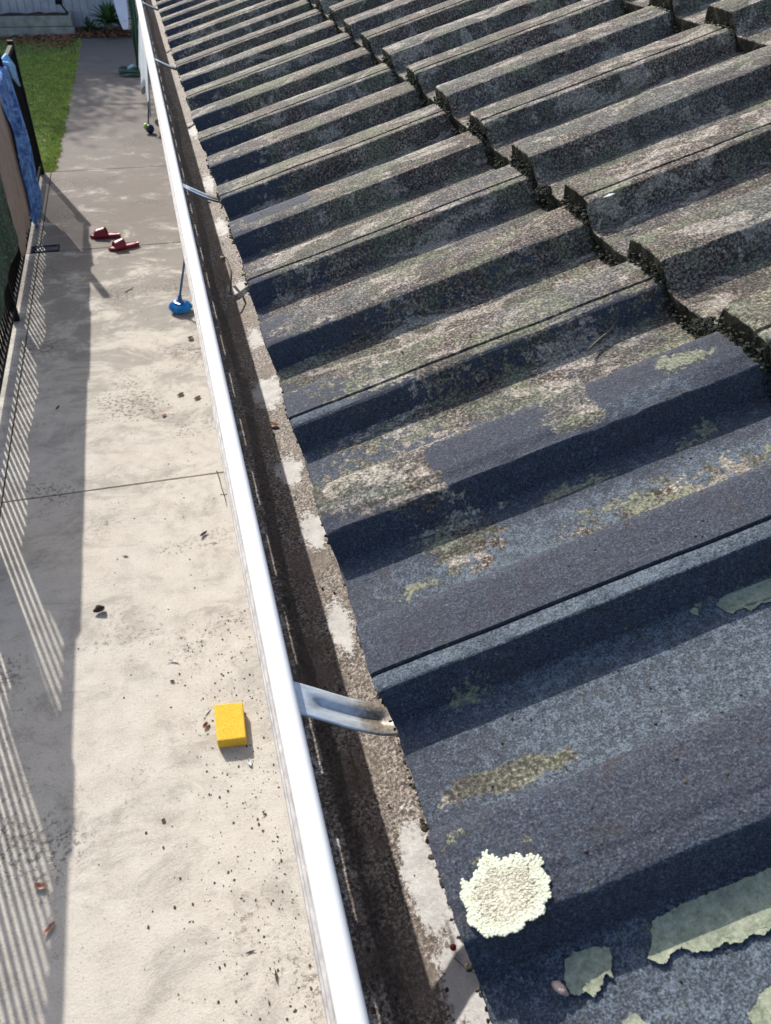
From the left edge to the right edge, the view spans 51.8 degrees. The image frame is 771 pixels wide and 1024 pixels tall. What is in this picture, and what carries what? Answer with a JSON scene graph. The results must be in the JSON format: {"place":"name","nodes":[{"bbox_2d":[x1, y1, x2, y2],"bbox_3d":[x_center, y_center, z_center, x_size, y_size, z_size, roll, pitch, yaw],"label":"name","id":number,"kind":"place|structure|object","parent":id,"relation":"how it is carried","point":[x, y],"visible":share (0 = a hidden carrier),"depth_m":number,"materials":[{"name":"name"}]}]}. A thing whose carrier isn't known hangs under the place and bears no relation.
{"place":"outdoors","nodes":[
{"label":"outdoors","id":0,"kind":"place"},
{"bbox_2d":[0,39,78,515],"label":"path bedding","id":1,"kind":"object","parent":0,"point":[31,308],"visible":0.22,"depth_m":5.66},
{"bbox_2d":[0,37,82,172],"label":"lawn","id":2,"kind":"structure","parent":0,"point":[37,48],"depth_m":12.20,"materials":[{"name":"plant"}]},
{"bbox_2d":[0,25,138,60],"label":"leaf litter","id":3,"kind":"object","parent":2,"relation":"on","point":[66,37],"visible":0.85,"depth_m":13.79,"materials":[{"name":"brown plant"}]},
{"bbox_2d":[55,0,67,13],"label":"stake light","id":4,"kind":"object","parent":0,"point":[58,2],"visible":0.94,"depth_m":14.13,"materials":[{"name":"black metal"}]},
{"bbox_2d":[74,27,131,38],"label":"garden soil","id":5,"kind":"structure","parent":0,"point":[106,36],"depth_m":14.28,"materials":[{"name":"brown soil"}]},
{"bbox_2d":[78,16,105,33],"bbox_3d":[-5.381,-8.814,14.367,0.541,0.298,0.402,2,40,0],"label":"garden plant","id":6,"kind":"object","parent":5,"relation":"on","point":[90,26],"visible":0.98,"depth_m":14.33,"materials":[{"name":"green plant"}]},
{"bbox_2d":[89,0,130,35],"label":"cordyline","id":7,"kind":"object","parent":5,"relation":"on","point":[107,15],"visible":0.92,"depth_m":14.01,"materials":[{"name":"green plant"}]},
{"bbox_2d":[126,0,138,29],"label":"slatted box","id":8,"kind":"object","parent":5,"relation":"on","point":[129,25],"visible":0.14,"depth_m":14.48,"materials":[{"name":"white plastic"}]},
{"bbox_2d":[143,101,153,133],"bbox_3d":[-2.859,-4.731,9.543,0.119,0.342,0.112,-17,44,-22],"label":"hanging ball","id":9,"kind":"object","parent":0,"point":[148,128],"visible":1,"depth_m":9.58,"materials":[{"name":"blue plastic"}]},
{"bbox_2d":[0,38,326,1023],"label":"path","id":10,"kind":"structure","parent":0,"point":[102,762],"depth_m":3.49,"materials":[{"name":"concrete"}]},
{"bbox_2d":[0,40,44,393],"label":"pool fence","id":11,"kind":"object","parent":10,"relation":"on","point":[11,313],"visible":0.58,"depth_m":6.23,"materials":[{"name":"black metal"}]},
{"bbox_2d":[0,174,17,322],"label":"towel","id":12,"kind":"object","parent":11,"relation":"hanging from","point":[8,243],"visible":1,"depth_m":5.64,"materials":[{"name":"green fabric"}]},
{"bbox_2d":[1,54,20,85],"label":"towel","id":13,"kind":"object","parent":11,"relation":"attached to","point":[7,61],"visible":0.94,"depth_m":7.08,"materials":[{"name":"blue fabric"}]},
{"bbox_2d":[0,97,30,256],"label":"towel","id":14,"kind":"object","parent":11,"relation":"hanging from","point":[16,194],"visible":1,"depth_m":6.24,"materials":[{"name":"beige fabric"}]},
{"bbox_2d":[0,65,41,228],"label":"towel","id":15,"kind":"object","parent":11,"relation":"hanging from","point":[11,108],"visible":0.83,"depth_m":6.89,"materials":[{"name":"blue fabric"}]},
{"bbox_2d":[34,882,46,889],"bbox_3d":[-1.172,1.273,2.699,0.046,0.013,0.029,11,41,11],"label":"fallen leaf","id":16,"kind":"object","parent":10,"relation":"on","point":[39,885],"visible":1,"depth_m":2.70,"materials":[{"name":"brown plant"}]},
{"bbox_2d":[31,244,59,252],"bbox_3d":[-2.938,-2.275,6.865,0.230,0.009,0.140,-9,41,-13],"label":"drain grate","id":17,"kind":"object","parent":10,"relation":"on","point":[46,248],"visible":1,"depth_m":6.86,"materials":[{"name":"metal"}]},
{"bbox_2d":[43,921,54,935],"bbox_3d":[-1.098,1.361,2.595,0.020,0.012,0.052,23,44,23],"label":"fallen leaf","id":18,"kind":"object","parent":10,"relation":"on","point":[49,928],"visible":1,"depth_m":2.60,"materials":[{"name":"brown plant"}]},
{"bbox_2d":[93,605,104,612],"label":"fallen leaf","id":19,"kind":"object","parent":10,"relation":"on","point":[99,608],"visible":1,"depth_m":3.67,"materials":[{"name":"brown plant"}]},
{"bbox_2d":[90,227,120,238],"bbox_3d":[-2.502,-2.493,7.080,0.270,0.092,0.106,-2,40,-5],"label":"slide sandal","id":20,"kind":"object","parent":10,"relation":"on","point":[102,233],"visible":1,"depth_m":7.07,"materials":[{"name":"red rubber"}]},
{"bbox_2d":[113,0,128,29],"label":"surfboard","id":21,"kind":"object","parent":10,"relation":"on","point":[121,8],"visible":1,"depth_m":13.91,"materials":[{"name":"white plastic"}]},
{"bbox_2d":[108,238,138,250],"bbox_3d":[-2.277,-2.335,6.900,0.270,0.092,0.106,-18,44,-22],"label":"slide sandal","id":22,"kind":"object","parent":10,"relation":"on","point":[121,244],"visible":1,"depth_m":6.87,"materials":[{"name":"red rubber"}]},
{"bbox_2d":[117,0,140,76],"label":"patio umbrella","id":23,"kind":"object","parent":10,"relation":"on","point":[134,70],"visible":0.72,"depth_m":11.77,"materials":[{"name":"fabric"}]},
{"bbox_2d":[168,260,192,313],"bbox_3d":[-1.305,-2.429,5.522,0.752,2.048,0.180,-28,48,-31],"label":"broom","id":24,"kind":"object","parent":10,"relation":"on","point":[179,304],"visible":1,"depth_m":5.96,"materials":[{"name":"blue plastic"}]},
{"bbox_2d":[78,263,316,1020],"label":"path litter","id":25,"kind":"object","parent":10,"relation":"on","point":[282,891],"visible":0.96,"depth_m":2.90,"materials":[{"name":"brown plant"}]},
{"bbox_2d":[216,470,226,504],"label":"crack dirt","id":26,"kind":"structure","parent":10,"relation":"on","point":[221,486],"depth_m":4.40,"materials":[{"name":"soil"}]},
{"bbox_2d":[214,702,246,747],"bbox_3d":[-0.622,0.854,3.192,0.120,0.052,0.187,-9,41,-13],"label":"sponge","id":27,"kind":"object","parent":10,"relation":"on","point":[230,725],"visible":1,"depth_m":3.16,"materials":[{"name":"yellow plastic"}]},
{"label":"ground","id":28,"kind":"structure","parent":0,"visible":0},
{"bbox_2d":[0,10,75,37],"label":"garden bed","id":29,"kind":"object","parent":28,"relation":"on","point":[33,23],"visible":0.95,"depth_m":13.98,"materials":[{"name":"grey wood"}]},
{"bbox_2d":[0,0,136,27],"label":"shed","id":30,"kind":"structure","parent":28,"relation":"on","point":[81,10],"depth_m":14.51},
{"bbox_2d":[136,0,770,1023],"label":"house","id":31,"kind":"structure","parent":28,"relation":"on","point":[506,466],"depth_m":0.63,"materials":[{"name":"concrete"}]},
{"bbox_2d":[139,21,150,116],"bbox_3d":[-3.023,-6.178,9.924,0.322,1.740,2.406,-8,41,-12],"label":"white sheet","id":32,"kind":"object","parent":31,"relation":"hanging from","point":[143,68],"visible":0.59,"depth_m":9.68,"materials":[{"name":"white fabric"}]},
{"bbox_2d":[220,256,231,292],"bbox_3d":[-0.242,-0.370,1.218,0.011,0.023,0.111,-10,41,-13],"label":"twig","id":33,"kind":"object","parent":31,"relation":"on","point":[226,260],"visible":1,"depth_m":1.21,"materials":[{"name":"brown wood"}]},
{"bbox_2d":[165,89,450,1016],"bbox_3d":[-0.274,-0.413,1.315,0.101,0.006,2.496,-9,41,-13],"label":"gutter grit","id":34,"kind":"object","parent":31,"relation":"on","point":[301,661],"visible":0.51,"depth_m":0.62,"materials":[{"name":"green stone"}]},
{"bbox_2d":[297,67,323,83],"bbox_3d":[-0.138,-0.806,1.465,0.003,0.020,0.069,33,49,32],"label":"twig","id":35,"kind":"object","parent":31,"relation":"on","point":[308,76],"visible":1,"depth_m":1.46,"materials":[{"name":"wood"}]},
{"bbox_2d":[165,32,489,1023],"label":"eave moss","id":36,"kind":"object","parent":31,"relation":"attached to","point":[467,964],"visible":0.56,"depth_m":0.48,"materials":[{"name":"green plant"}]},
{"bbox_2d":[450,944,455,950],"bbox_3d":[0.042,0.272,0.497,0.004,0.004,0.004,-9,41,-13],"label":"berry","id":37,"kind":"object","parent":31,"relation":"on","point":[452,947],"visible":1,"depth_m":0.50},
{"bbox_2d":[459,849,551,938],"bbox_3d":[0.058,0.183,0.387,0.044,0.014,0.042,-9,41,-13],"label":"lichen rosette","id":38,"kind":"object","parent":31,"relation":"attached to","point":[505,896],"visible":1,"depth_m":0.39,"materials":[{"name":"beige plant"}]},
{"bbox_2d":[264,109,770,981],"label":"roof crumbs","id":39,"kind":"object","parent":31,"relation":"on","point":[568,565],"visible":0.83,"depth_m":0.49,"materials":[{"name":"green plant"}]},
{"bbox_2d":[307,0,770,401],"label":"joint moss","id":40,"kind":"object","parent":31,"relation":"on","point":[648,268],"visible":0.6,"depth_m":0.84,"materials":[{"name":"plant"}]},
{"bbox_2d":[535,184,551,196],"bbox_3d":[0.181,-0.368,0.908,0.019,0.012,0.028,-9,41,-13],"label":"moss clump","id":41,"kind":"object","parent":31,"relation":"on","point":[542,190],"visible":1,"depth_m":0.90,"materials":[{"name":"green plant"}]},
{"bbox_2d":[551,981,568,996],"bbox_3d":[0.082,0.222,0.371,0.006,0.005,0.008,-9,41,-13],"label":"seed husk","id":42,"kind":"object","parent":31,"relation":"on","point":[559,987],"visible":1,"depth_m":0.37,"materials":[{"name":"plant"}]},
{"bbox_2d":[564,946,613,996],"bbox_3d":[0.096,0.217,0.375,0.022,0.008,0.022,5,40,4],"label":"lichen patch","id":43,"kind":"object","parent":31,"relation":"on","point":[588,970],"visible":1,"depth_m":0.38,"materials":[{"name":"green plant"}]},
{"bbox_2d":[588,321,616,349],"bbox_3d":[0.194,-0.158,0.711,0.003,0.015,0.040,33,49,32],"label":"twig","id":44,"kind":"object","parent":31,"relation":"on","point":[595,342],"visible":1,"depth_m":0.71,"materials":[{"name":"wood"}]},
{"bbox_2d":[622,1013,649,1023],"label":"lichen patch","id":45,"kind":"object","parent":31,"relation":"on","point":[634,1018],"visible":1,"depth_m":0.36,"materials":[{"name":"plant"}]},
{"bbox_2d":[690,607,698,614],"bbox_3d":[0.194,0.062,0.496,0.005,0.002,0.007,-9,41,-13],"label":"lichen patch","id":46,"kind":"object","parent":31,"relation":"on","point":[693,610],"visible":1,"depth_m":0.50,"materials":[{"name":"plant"}]},
{"bbox_2d":[691,317,718,336],"bbox_3d":[0.271,-0.152,0.661,0.025,0.014,0.042,-9,41,-13],"label":"moss clump","id":47,"kind":"object","parent":31,"relation":"on","point":[704,326],"visible":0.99,"depth_m":0.66,"materials":[{"name":"green plant"}]},
{"bbox_2d":[647,868,770,963],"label":"lichen patch","id":48,"kind":"object","parent":31,"relation":"on","point":[739,911],"visible":1,"depth_m":0.38,"materials":[{"name":"green plant"}]},
{"bbox_2d":[717,578,770,613],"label":"lichen patch","id":49,"kind":"object","parent":31,"relation":"on","point":[752,597],"visible":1,"depth_m":0.49,"materials":[{"name":"green plant"}]},
{"bbox_2d":[747,986,770,1023],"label":"lichen patch","id":50,"kind":"object","parent":31,"relation":"on","point":[760,1013],"visible":1,"depth_m":0.35,"materials":[{"name":"plant"}]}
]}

